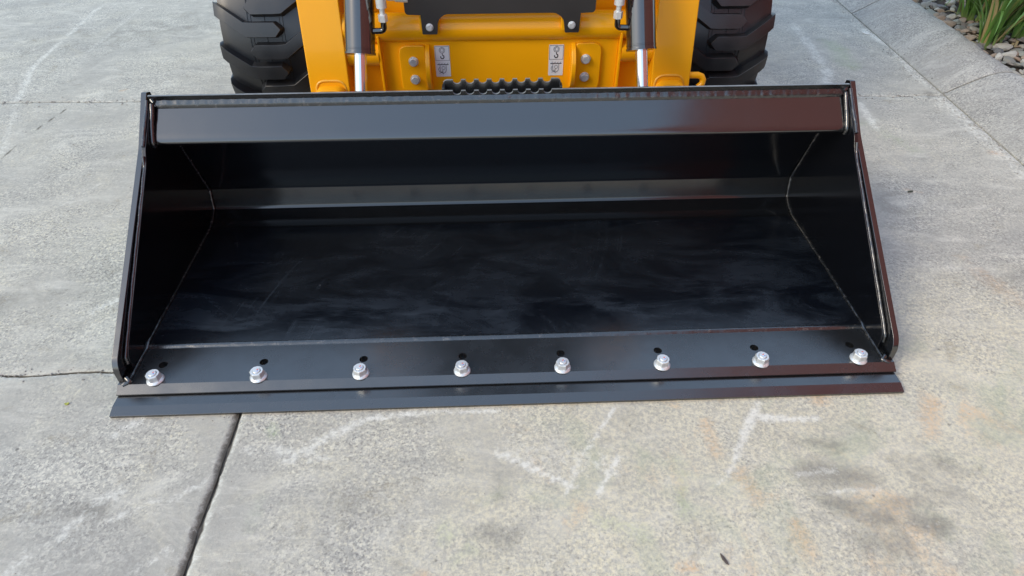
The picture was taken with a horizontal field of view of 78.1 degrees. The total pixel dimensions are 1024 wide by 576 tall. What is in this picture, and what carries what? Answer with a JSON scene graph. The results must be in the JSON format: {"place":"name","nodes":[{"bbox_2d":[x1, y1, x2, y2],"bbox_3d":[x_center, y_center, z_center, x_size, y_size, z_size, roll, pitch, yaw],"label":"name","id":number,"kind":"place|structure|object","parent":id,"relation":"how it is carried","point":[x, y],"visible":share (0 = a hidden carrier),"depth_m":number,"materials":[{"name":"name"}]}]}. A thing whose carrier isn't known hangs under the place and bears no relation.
{"place":"outdoors","nodes":[
{"label":"outdoors","id":0,"kind":"place"},
{"bbox_2d":[0,0,1023,575],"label":"ground","id":1,"kind":"structure","parent":0,"point":[922,474],"depth_m":1.45,"materials":[{"name":"concrete"}]},
{"bbox_2d":[212,0,775,93],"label":"compact loader","id":2,"kind":"object","parent":1,"relation":"on","point":[282,46],"visible":0.72,"depth_m":1.98,"materials":[{"name":"yellow paint"}]},
{"bbox_2d":[109,77,903,417],"bbox_3d":[-0.011,-0.176,1.645,1.910,0.520,0.800,-1,41,-2],"label":"loader bucket","id":3,"kind":"object","parent":1,"relation":"on","point":[499,243],"visible":1,"depth_m":1.71,"materials":[{"name":"black paint"}]},
{"bbox_2d":[720,553,728,564],"bbox_3d":[0.415,0.530,1.234,0.007,0.003,0.026,-18,45,-19],"label":"bark chip","id":4,"kind":"object","parent":1,"relation":"on","point":[724,559],"visible":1,"depth_m":1.23,"materials":[{"name":"wood"}]},
{"bbox_2d":[836,0,1023,165],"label":"kerb","id":5,"kind":"structure","parent":1,"relation":"on","point":[977,85],"depth_m":2.90,"materials":[{"name":"concrete"}]},
{"bbox_2d":[912,0,1023,77],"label":"garden bed","id":6,"kind":"object","parent":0,"point":[1007,54],"visible":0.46,"depth_m":3.14,"materials":[{"name":"grey gravel"}]},
{"bbox_2d":[945,0,991,22],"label":"strap leaf plant","id":7,"kind":"object","parent":6,"relation":"on","point":[970,7],"visible":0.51,"depth_m":3.28,"materials":[{"name":"green plant"}]},
{"bbox_2d":[954,0,1023,46],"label":"strap leaf plant","id":8,"kind":"object","parent":6,"relation":"on","point":[1016,31],"visible":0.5,"depth_m":3.07,"materials":[{"name":"green plant"}]},
{"bbox_2d":[970,0,1023,49],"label":"strap leaf plant","id":9,"kind":"object","parent":6,"relation":"on","point":[1000,14],"visible":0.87,"depth_m":2.97,"materials":[{"name":"green plant"}]}
]}

